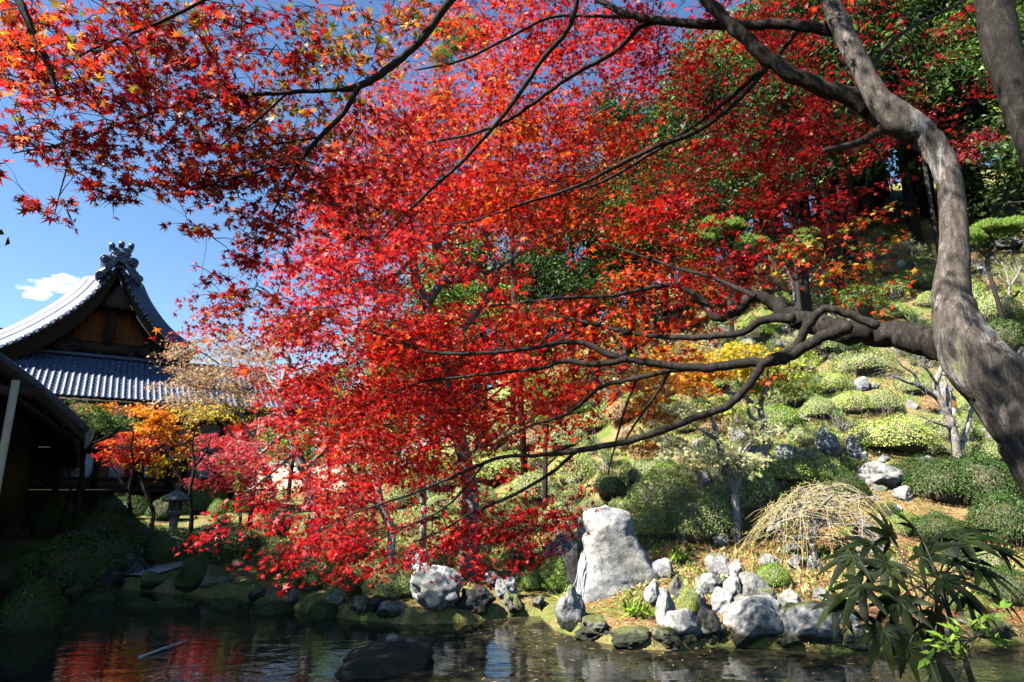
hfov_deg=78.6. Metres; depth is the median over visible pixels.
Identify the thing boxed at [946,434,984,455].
loose shrub
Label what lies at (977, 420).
clipped shrub
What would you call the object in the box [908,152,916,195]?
evergreen tree
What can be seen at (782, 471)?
clipped shrub
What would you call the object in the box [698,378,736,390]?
clipped shrub
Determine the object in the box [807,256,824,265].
clipped shrub
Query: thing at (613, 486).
clipped shrub
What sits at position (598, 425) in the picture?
clipped shrub
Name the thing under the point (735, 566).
boulder
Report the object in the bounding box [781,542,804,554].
boulder
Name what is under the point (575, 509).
clipped shrub
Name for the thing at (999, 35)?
tree
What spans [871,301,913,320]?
clipped shrub
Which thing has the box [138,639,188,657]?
driftwood
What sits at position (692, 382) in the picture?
maple tree
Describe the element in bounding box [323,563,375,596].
clipped shrub
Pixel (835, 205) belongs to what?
evergreen tree
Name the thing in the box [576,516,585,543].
boulder
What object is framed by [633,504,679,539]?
clipped shrub
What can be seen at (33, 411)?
pavilion
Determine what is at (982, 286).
clipped shrub
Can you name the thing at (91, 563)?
clipped shrub
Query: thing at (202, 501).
clipped shrub
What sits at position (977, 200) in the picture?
evergreen tree
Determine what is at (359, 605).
boulder
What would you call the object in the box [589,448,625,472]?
loose shrub
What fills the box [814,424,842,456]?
boulder
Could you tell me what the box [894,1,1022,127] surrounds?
evergreen tree
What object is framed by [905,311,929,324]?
loose shrub
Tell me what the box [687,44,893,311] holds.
evergreen tree
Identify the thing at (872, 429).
clipped shrub
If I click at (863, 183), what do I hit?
evergreen tree
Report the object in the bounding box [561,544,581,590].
boulder
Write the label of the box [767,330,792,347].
loose shrub
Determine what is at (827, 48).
evergreen tree
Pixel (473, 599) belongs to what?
boulder
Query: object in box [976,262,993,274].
boulder
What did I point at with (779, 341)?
boulder
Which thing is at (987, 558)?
clipped shrub
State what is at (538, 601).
boulder
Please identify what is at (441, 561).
clipped shrub
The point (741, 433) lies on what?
boulder
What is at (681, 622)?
boulder
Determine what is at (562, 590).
grass tuft
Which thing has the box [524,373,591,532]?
pine tree
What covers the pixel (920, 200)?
evergreen tree
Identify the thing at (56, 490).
bare shrub
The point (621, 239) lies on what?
evergreen tree
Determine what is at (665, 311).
evergreen tree
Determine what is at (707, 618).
boulder
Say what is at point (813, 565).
boulder
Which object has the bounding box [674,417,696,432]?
clipped shrub
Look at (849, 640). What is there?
boulder
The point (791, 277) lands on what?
bare tree
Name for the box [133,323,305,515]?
bare tree
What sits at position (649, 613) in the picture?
grass tuft
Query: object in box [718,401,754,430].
loose shrub
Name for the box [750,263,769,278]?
clipped shrub
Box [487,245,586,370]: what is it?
evergreen tree
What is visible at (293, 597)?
boulder
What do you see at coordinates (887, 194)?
broadleaf tree
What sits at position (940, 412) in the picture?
boulder
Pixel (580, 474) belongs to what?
clipped shrub
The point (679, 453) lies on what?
loose shrub
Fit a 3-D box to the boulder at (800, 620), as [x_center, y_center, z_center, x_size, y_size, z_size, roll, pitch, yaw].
[4.143,4.029,8.834,0.666,0.742,0.802,11,-17,-40]
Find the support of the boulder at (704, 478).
on the ground at (16, 542)
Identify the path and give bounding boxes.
[28,550,195,574]
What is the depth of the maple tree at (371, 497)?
12.02 m
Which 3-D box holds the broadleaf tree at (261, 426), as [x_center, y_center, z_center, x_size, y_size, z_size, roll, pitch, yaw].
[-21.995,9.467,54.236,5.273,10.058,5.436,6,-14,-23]
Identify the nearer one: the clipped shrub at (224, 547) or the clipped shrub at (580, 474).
the clipped shrub at (224, 547)
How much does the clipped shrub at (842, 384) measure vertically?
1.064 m
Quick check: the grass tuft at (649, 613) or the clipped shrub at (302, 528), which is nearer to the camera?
the grass tuft at (649, 613)
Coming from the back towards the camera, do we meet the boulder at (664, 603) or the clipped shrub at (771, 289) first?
the clipped shrub at (771, 289)
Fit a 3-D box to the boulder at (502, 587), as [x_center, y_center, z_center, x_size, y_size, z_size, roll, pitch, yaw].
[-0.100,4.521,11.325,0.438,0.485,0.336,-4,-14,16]
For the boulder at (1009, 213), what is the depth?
29.09 m
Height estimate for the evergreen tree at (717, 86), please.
12.737 m
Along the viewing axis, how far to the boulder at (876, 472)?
14.88 m
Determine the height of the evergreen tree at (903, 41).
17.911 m
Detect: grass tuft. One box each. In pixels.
[551,583,575,598]
[617,596,646,619]
[633,604,654,619]
[635,600,654,615]
[669,545,692,563]
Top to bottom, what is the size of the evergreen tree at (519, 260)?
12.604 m
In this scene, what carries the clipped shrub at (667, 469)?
on the ground at (16, 542)
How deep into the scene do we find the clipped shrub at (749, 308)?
25.23 m
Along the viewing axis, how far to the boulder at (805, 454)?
16.22 m
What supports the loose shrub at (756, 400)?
on the ground at (16, 542)
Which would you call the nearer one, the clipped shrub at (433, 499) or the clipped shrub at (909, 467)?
the clipped shrub at (909, 467)
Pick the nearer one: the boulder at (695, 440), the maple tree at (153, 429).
the boulder at (695, 440)
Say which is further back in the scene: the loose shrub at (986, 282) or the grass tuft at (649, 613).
the loose shrub at (986, 282)
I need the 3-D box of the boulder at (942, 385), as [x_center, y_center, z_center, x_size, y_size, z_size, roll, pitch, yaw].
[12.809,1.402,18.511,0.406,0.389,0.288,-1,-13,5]
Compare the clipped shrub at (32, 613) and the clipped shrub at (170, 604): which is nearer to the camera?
the clipped shrub at (32, 613)
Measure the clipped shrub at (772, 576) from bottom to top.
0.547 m
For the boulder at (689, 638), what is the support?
on the ground at (16, 542)
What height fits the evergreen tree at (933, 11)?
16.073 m
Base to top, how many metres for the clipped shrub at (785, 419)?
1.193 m
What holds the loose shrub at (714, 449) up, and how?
on the ground at (16, 542)
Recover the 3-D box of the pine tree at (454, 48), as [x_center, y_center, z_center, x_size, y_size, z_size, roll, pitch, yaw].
[-1.246,-4.554,25.655,5.084,20.976,1.662,0,-13,0]
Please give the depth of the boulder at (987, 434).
16.30 m
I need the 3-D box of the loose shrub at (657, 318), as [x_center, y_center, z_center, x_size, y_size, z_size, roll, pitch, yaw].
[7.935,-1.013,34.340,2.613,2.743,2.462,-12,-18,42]
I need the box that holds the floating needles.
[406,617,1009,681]
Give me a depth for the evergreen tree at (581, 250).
33.76 m
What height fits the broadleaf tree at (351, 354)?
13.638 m
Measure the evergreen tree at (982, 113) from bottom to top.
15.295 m
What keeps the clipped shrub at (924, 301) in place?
on the ground at (16, 542)
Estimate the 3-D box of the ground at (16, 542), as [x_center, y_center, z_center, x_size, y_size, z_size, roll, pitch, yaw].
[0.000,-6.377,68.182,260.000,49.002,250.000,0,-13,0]
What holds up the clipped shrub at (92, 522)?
on the ground at (16, 542)
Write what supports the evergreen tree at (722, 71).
on the ground at (16, 542)
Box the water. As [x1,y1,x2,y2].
[0,580,1023,681]
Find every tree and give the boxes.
[0,0,461,322]
[0,229,9,245]
[64,398,146,540]
[91,402,202,528]
[101,428,157,518]
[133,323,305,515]
[146,0,1023,597]
[169,428,214,532]
[178,421,263,525]
[210,316,417,556]
[217,456,255,531]
[251,424,285,499]
[259,419,319,500]
[263,370,354,502]
[276,45,576,581]
[298,392,352,502]
[301,423,483,570]
[312,314,421,505]
[333,425,455,548]
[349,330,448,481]
[368,234,501,496]
[400,226,566,457]
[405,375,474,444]
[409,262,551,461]
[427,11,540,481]
[480,209,604,430]
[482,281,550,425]
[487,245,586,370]
[508,177,670,407]
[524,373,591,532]
[528,184,623,380]
[547,159,659,380]
[548,74,686,356]
[578,152,705,326]
[582,179,720,357]
[596,106,721,341]
[604,338,832,514]
[627,172,842,308]
[629,50,802,321]
[629,87,754,306]
[640,34,829,286]
[646,9,744,252]
[647,395,800,544]
[648,30,724,251]
[679,0,820,259]
[685,31,813,231]
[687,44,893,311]
[694,214,777,351]
[710,0,972,284]
[722,0,914,299]
[724,35,898,254]
[728,478,922,584]
[750,16,810,220]
[769,254,836,306]
[773,1,862,217]
[778,226,823,371]
[816,76,821,215]
[820,0,944,220]
[824,0,989,243]
[829,143,888,217]
[840,0,968,217]
[859,0,1023,219]
[860,174,870,197]
[861,0,1003,217]
[869,349,982,459]
[881,155,890,196]
[887,0,1023,215]
[894,0,1023,203]
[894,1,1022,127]
[894,111,1009,258]
[900,25,980,254]
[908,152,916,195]
[939,1,1023,162]
[945,0,1018,151]
[947,3,1008,144]
[948,16,1023,243]
[969,214,1023,328]
[973,0,1023,171]
[979,132,1023,208]
[992,262,1021,294]
[1001,144,1017,185]
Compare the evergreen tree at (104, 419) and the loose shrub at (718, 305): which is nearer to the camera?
the evergreen tree at (104, 419)
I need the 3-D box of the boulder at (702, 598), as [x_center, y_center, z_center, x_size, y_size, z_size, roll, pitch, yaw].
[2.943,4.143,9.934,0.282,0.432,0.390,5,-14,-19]
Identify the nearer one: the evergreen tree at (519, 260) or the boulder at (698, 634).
the boulder at (698, 634)
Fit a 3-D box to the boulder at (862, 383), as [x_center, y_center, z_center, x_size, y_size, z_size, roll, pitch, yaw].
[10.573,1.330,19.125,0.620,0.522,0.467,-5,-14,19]
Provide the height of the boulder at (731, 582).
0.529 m
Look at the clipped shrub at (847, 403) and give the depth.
17.93 m
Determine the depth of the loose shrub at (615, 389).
26.56 m
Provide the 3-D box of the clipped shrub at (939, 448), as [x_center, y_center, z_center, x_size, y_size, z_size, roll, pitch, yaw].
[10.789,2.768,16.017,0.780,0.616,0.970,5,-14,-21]
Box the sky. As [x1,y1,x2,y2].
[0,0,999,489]
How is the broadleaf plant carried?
on the ground at (16, 542)
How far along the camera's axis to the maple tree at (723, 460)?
13.52 m
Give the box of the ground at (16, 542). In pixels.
[0,166,1023,651]
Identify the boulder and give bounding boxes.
[95,568,123,591]
[140,571,165,589]
[172,576,199,592]
[200,564,234,587]
[232,558,249,568]
[248,584,265,601]
[288,588,297,607]
[325,586,347,607]
[334,636,434,678]
[350,595,368,615]
[369,595,381,612]
[375,600,405,618]
[386,633,398,642]
[402,550,428,571]
[410,562,464,611]
[455,585,495,615]
[484,571,499,587]
[495,577,517,599]
[502,591,521,616]
[532,594,544,608]
[540,539,554,566]
[552,533,579,564]
[555,584,585,631]
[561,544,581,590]
[573,614,608,640]
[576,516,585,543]
[609,625,651,648]
[644,578,659,606]
[650,625,680,650]
[652,558,672,577]
[655,586,675,626]
[663,608,697,637]
[669,575,684,598]
[675,527,688,541]
[681,632,696,644]
[690,588,706,611]
[691,438,704,451]
[694,626,701,640]
[695,575,706,594]
[696,605,720,637]
[697,470,712,489]
[697,625,711,637]
[699,573,722,594]
[704,553,729,578]
[708,624,729,644]
[711,587,734,613]
[712,531,729,546]
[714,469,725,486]
[722,572,741,595]
[722,595,784,647]
[728,558,742,575]
[730,428,748,441]
[734,594,745,600]
[738,571,769,595]
[739,337,756,346]
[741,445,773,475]
[759,553,778,566]
[760,587,776,598]
[775,339,782,347]
[775,444,797,461]
[777,588,801,605]
[777,600,839,643]
[777,632,805,648]
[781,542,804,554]
[787,554,806,569]
[793,330,798,338]
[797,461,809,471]
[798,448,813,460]
[808,555,821,569]
[812,586,829,600]
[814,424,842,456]
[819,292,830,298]
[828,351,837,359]
[839,608,856,623]
[839,628,870,651]
[845,434,862,456]
[849,376,869,390]
[851,518,884,555]
[852,620,865,633]
[853,450,867,459]
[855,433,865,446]
[856,460,906,487]
[870,383,878,388]
[870,493,879,501]
[871,484,887,490]
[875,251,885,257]
[877,454,888,462]
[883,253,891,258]
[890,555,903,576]
[892,485,913,501]
[896,259,905,267]
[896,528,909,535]
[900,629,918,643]
[906,399,919,409]
[930,387,953,401]
[937,405,958,417]
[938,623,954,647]
[939,382,952,390]
[956,611,1011,639]
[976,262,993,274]
[985,254,996,260]
[985,431,993,439]
[988,236,1023,249]
[995,207,1023,218]
[1017,346,1023,353]
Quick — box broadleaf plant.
[810,506,1023,681]
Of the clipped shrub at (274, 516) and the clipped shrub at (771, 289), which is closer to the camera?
the clipped shrub at (274, 516)
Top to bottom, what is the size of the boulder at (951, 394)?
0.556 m
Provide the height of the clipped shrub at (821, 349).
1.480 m
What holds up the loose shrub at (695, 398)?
on the ground at (16, 542)
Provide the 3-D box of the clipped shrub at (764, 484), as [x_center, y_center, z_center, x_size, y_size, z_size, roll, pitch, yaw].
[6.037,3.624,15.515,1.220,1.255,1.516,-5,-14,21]
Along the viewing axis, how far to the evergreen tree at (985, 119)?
31.29 m
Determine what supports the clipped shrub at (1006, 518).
on the ground at (16, 542)
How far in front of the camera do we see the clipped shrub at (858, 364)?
19.67 m
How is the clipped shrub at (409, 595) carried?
on the ground at (16, 542)
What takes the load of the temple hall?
on the ground at (16, 542)
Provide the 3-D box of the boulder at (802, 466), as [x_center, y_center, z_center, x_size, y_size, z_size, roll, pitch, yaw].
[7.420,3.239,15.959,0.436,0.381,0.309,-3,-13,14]
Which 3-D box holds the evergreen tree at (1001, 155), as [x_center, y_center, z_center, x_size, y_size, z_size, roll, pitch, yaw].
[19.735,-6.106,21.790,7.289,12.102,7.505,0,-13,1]
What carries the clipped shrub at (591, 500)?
on the ground at (16, 542)
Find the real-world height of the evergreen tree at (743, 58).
14.591 m
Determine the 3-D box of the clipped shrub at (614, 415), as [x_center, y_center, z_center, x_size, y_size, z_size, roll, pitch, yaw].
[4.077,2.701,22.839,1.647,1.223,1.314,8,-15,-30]
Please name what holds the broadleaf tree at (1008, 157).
on the ground at (16, 542)
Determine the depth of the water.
8.36 m
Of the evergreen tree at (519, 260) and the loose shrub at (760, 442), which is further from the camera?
the evergreen tree at (519, 260)
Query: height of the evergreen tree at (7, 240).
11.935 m
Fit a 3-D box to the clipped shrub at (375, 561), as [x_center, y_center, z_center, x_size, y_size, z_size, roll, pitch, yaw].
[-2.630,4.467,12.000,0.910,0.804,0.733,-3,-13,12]
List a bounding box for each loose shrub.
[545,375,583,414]
[550,478,585,506]
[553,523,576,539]
[577,434,601,456]
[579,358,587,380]
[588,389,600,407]
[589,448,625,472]
[597,370,628,400]
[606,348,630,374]
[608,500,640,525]
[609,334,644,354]
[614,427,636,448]
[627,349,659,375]
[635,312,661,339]
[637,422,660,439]
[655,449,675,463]
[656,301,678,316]
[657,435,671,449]
[668,304,708,333]
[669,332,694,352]
[673,438,697,460]
[676,391,706,405]
[685,341,711,359]
[696,321,738,352]
[698,442,733,459]
[698,456,732,481]
[699,295,726,312]
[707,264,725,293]
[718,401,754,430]
[725,380,756,396]
[727,435,757,451]
[740,432,771,445]
[744,397,774,414]
[748,252,760,260]
[761,252,789,270]
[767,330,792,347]
[777,323,796,335]
[777,347,818,376]
[787,274,827,294]
[792,292,830,314]
[795,445,822,460]
[813,267,847,288]
[820,403,859,431]
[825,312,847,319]
[861,242,877,254]
[882,347,906,358]
[887,234,927,257]
[903,257,919,269]
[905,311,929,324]
[906,352,937,367]
[920,220,932,238]
[920,244,936,263]
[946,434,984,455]
[971,251,984,264]
[978,273,1011,291]
[989,253,1013,263]
[999,253,1023,271]
[1010,271,1023,284]
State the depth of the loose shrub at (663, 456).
17.73 m
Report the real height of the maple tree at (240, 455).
6.338 m
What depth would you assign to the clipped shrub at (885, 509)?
14.00 m
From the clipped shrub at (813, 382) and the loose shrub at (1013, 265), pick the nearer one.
the clipped shrub at (813, 382)
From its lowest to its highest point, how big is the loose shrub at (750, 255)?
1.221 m
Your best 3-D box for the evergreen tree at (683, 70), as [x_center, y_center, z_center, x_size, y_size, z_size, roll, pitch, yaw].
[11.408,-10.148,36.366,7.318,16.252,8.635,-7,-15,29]
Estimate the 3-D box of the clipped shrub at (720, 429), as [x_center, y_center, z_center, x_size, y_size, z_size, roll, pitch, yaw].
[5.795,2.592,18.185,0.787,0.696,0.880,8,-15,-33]
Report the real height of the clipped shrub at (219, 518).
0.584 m
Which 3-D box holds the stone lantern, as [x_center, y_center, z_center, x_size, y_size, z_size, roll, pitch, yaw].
[-8.839,4.647,16.374,0.776,1.858,0.672,0,-13,0]
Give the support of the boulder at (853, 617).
on the ground at (16, 542)
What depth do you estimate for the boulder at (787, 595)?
9.68 m
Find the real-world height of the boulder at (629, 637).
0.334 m
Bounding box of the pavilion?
[0,353,90,534]
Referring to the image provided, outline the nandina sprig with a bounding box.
[918,598,1012,681]
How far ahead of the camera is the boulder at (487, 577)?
11.88 m
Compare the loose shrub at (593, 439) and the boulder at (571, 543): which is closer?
the boulder at (571, 543)
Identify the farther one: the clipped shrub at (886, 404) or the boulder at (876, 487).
the clipped shrub at (886, 404)
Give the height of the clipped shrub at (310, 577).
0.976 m
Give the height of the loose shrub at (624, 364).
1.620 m
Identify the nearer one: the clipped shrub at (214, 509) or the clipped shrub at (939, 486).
the clipped shrub at (939, 486)
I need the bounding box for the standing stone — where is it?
[582,505,659,602]
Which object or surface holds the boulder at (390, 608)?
in the water
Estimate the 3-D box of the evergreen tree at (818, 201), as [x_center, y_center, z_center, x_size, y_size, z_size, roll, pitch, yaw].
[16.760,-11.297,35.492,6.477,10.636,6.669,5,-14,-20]
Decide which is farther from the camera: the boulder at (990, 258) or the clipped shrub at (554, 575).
the boulder at (990, 258)
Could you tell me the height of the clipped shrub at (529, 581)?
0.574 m
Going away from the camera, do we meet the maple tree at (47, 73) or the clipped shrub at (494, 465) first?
the maple tree at (47, 73)
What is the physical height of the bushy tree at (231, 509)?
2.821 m
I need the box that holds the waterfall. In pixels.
[573,550,585,597]
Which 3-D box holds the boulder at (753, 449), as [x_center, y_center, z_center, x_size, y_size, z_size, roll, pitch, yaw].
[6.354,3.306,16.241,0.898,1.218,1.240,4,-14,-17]
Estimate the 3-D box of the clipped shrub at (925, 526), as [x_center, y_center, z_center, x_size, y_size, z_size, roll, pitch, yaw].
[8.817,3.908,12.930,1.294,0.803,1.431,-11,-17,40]
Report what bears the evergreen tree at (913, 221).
on the ground at (16, 542)
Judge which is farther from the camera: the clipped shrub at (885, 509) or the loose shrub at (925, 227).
the loose shrub at (925, 227)
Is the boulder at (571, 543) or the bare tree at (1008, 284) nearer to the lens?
the boulder at (571, 543)
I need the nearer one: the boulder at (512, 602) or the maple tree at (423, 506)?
the boulder at (512, 602)
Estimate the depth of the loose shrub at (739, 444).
16.92 m
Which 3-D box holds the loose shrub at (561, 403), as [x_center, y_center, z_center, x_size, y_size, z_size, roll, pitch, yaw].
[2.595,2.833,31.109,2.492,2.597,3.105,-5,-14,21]
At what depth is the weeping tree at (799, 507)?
12.26 m
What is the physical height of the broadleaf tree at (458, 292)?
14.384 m
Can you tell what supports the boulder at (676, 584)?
on the ground at (16, 542)
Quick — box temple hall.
[0,241,336,513]
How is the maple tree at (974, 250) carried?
on the ground at (16, 542)
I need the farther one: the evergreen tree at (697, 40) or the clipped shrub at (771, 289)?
the evergreen tree at (697, 40)
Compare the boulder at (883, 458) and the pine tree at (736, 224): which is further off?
the pine tree at (736, 224)
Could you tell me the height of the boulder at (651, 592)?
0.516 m
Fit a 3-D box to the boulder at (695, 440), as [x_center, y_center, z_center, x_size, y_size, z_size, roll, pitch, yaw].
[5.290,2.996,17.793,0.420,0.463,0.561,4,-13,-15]
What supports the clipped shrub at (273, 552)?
on the ground at (16, 542)
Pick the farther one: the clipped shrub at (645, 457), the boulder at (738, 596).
the clipped shrub at (645, 457)
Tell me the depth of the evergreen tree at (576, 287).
28.28 m
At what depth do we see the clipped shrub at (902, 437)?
15.85 m
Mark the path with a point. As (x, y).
(158, 568)
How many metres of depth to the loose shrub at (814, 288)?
25.13 m
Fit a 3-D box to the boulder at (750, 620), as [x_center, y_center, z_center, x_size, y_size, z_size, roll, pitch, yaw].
[3.503,4.114,9.119,0.844,0.774,1.166,-4,-14,19]
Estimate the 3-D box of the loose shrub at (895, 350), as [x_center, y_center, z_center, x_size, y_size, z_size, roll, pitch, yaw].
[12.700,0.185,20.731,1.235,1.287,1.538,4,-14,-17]
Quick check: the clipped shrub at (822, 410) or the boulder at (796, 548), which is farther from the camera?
the clipped shrub at (822, 410)
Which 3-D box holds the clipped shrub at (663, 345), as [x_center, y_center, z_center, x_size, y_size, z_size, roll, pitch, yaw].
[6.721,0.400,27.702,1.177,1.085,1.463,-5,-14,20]
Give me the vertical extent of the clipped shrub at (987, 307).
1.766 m
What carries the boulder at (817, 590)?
on the ground at (16, 542)
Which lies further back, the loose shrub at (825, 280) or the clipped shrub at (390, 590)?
the loose shrub at (825, 280)
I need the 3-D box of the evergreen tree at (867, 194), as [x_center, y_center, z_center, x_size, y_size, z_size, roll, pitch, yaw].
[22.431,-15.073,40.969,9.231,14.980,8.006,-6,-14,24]
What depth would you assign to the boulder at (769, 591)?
9.91 m
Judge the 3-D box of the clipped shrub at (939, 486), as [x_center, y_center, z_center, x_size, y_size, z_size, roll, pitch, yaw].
[9.935,3.317,14.650,1.976,1.498,1.621,-4,-14,17]
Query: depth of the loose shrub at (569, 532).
14.76 m
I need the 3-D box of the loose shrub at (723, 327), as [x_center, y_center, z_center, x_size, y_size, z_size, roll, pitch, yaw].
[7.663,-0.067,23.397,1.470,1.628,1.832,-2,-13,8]
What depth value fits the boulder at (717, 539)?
13.27 m
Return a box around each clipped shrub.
[0,575,70,632]
[9,522,154,591]
[58,508,130,543]
[81,587,125,602]
[86,492,149,519]
[114,513,147,536]
[118,596,155,606]
[126,522,166,544]
[133,525,198,563]
[144,495,188,520]
[156,596,199,608]
[174,553,216,583]
[178,518,261,566]
[183,484,230,514]
[208,499,226,517]
[209,595,248,610]
[214,513,230,524]
[230,531,268,559]
[246,538,301,575]
[250,598,294,615]
[257,506,299,536]
[279,551,342,590]
[287,513,331,540]
[307,599,338,620]
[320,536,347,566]
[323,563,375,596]
[337,524,379,562]
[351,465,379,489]
[354,555,395,586]
[361,564,411,600]
[370,478,428,511]
[398,570,414,597]
[412,491,458,521]
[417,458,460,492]
[424,543,459,567]
[448,482,498,507]
[452,551,494,573]
[459,449,520,488]
[480,497,541,541]
[502,533,540,568]
[508,425,541,448]
[510,466,560,505]
[518,567,542,590]
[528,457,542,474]
[537,498,583,530]
[539,553,567,594]
[541,419,588,450]
[553,447,596,485]
[575,407,611,434]
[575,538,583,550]
[578,496,602,514]
[592,466,632,500]
[606,398,640,425]
[609,498,636,511]
[618,454,665,485]
[624,466,701,514]
[628,442,656,462]
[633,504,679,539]
[644,458,699,488]
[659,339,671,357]
[665,489,736,543]
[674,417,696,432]
[676,582,700,615]
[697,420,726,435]
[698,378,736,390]
[699,475,765,511]
[737,314,776,341]
[741,274,789,295]
[741,305,753,314]
[741,466,782,502]
[745,452,818,483]
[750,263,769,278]
[751,402,805,432]
[754,343,781,356]
[754,561,792,587]
[758,379,815,407]
[766,290,792,308]
[786,423,818,445]
[794,372,827,394]
[796,334,840,355]
[798,395,841,420]
[804,453,848,482]
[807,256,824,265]
[813,370,855,394]
[815,467,870,500]
[818,283,891,316]
[827,341,869,356]
[827,346,897,374]
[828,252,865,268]
[828,389,876,413]
[838,526,854,535]
[848,412,940,453]
[856,420,890,434]
[861,387,902,413]
[865,227,889,241]
[868,278,914,298]
[869,502,904,517]
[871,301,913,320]
[872,263,898,276]
[888,511,921,531]
[891,454,948,484]
[892,374,932,394]
[894,451,981,503]
[900,510,971,541]
[905,265,934,289]
[905,414,939,432]
[915,290,930,306]
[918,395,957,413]
[922,439,950,455]
[929,411,982,440]
[940,591,990,611]
[941,544,1009,576]
[943,446,1022,506]
[955,394,969,407]
[961,486,1023,548]
[965,438,1005,463]
[970,563,1023,606]
[972,279,986,297]
[972,289,1023,322]
[972,413,981,422]
[975,237,994,247]
[987,317,1023,351]
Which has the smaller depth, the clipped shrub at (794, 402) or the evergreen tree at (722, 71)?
the clipped shrub at (794, 402)
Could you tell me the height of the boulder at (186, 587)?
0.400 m
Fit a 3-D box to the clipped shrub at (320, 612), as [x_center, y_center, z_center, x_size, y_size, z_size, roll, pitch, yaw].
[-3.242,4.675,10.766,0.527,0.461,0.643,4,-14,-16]
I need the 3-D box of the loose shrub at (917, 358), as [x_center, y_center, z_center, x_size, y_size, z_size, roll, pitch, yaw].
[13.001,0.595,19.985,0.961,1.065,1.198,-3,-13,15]
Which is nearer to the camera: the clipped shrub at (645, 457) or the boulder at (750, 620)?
the boulder at (750, 620)
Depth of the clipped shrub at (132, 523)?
19.09 m
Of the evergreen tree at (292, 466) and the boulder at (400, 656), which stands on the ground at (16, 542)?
the evergreen tree at (292, 466)
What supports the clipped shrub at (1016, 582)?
on the ground at (16, 542)
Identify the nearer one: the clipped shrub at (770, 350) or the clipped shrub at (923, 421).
the clipped shrub at (923, 421)
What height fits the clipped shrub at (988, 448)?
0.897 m
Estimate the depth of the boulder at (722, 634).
8.85 m
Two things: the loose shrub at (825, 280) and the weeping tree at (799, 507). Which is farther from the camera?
the loose shrub at (825, 280)
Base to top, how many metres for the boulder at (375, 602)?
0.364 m
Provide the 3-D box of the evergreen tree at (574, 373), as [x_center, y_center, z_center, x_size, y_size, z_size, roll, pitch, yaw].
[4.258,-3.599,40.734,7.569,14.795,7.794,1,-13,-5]
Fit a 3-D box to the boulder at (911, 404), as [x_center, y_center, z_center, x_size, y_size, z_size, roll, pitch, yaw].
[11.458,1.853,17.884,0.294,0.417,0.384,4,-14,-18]
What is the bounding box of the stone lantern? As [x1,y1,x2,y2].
[162,482,190,535]
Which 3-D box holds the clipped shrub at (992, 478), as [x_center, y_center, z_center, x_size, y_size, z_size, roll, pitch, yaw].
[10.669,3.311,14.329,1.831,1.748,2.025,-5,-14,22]
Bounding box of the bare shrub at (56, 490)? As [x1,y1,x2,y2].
[29,447,79,535]
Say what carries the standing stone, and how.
on the ground at (16, 542)
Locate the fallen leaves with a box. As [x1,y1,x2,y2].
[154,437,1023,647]
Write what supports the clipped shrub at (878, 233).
on the ground at (16, 542)
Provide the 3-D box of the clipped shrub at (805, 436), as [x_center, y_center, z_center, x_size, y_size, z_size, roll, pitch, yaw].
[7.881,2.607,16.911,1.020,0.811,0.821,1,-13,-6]
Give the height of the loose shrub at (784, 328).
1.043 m
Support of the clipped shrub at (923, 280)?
on the ground at (16, 542)
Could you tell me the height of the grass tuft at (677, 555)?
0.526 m
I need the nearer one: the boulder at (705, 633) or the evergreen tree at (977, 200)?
the boulder at (705, 633)
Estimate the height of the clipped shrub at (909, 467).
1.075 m
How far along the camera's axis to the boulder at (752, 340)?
22.21 m
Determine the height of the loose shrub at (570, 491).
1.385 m
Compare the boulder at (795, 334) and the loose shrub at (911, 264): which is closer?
the boulder at (795, 334)

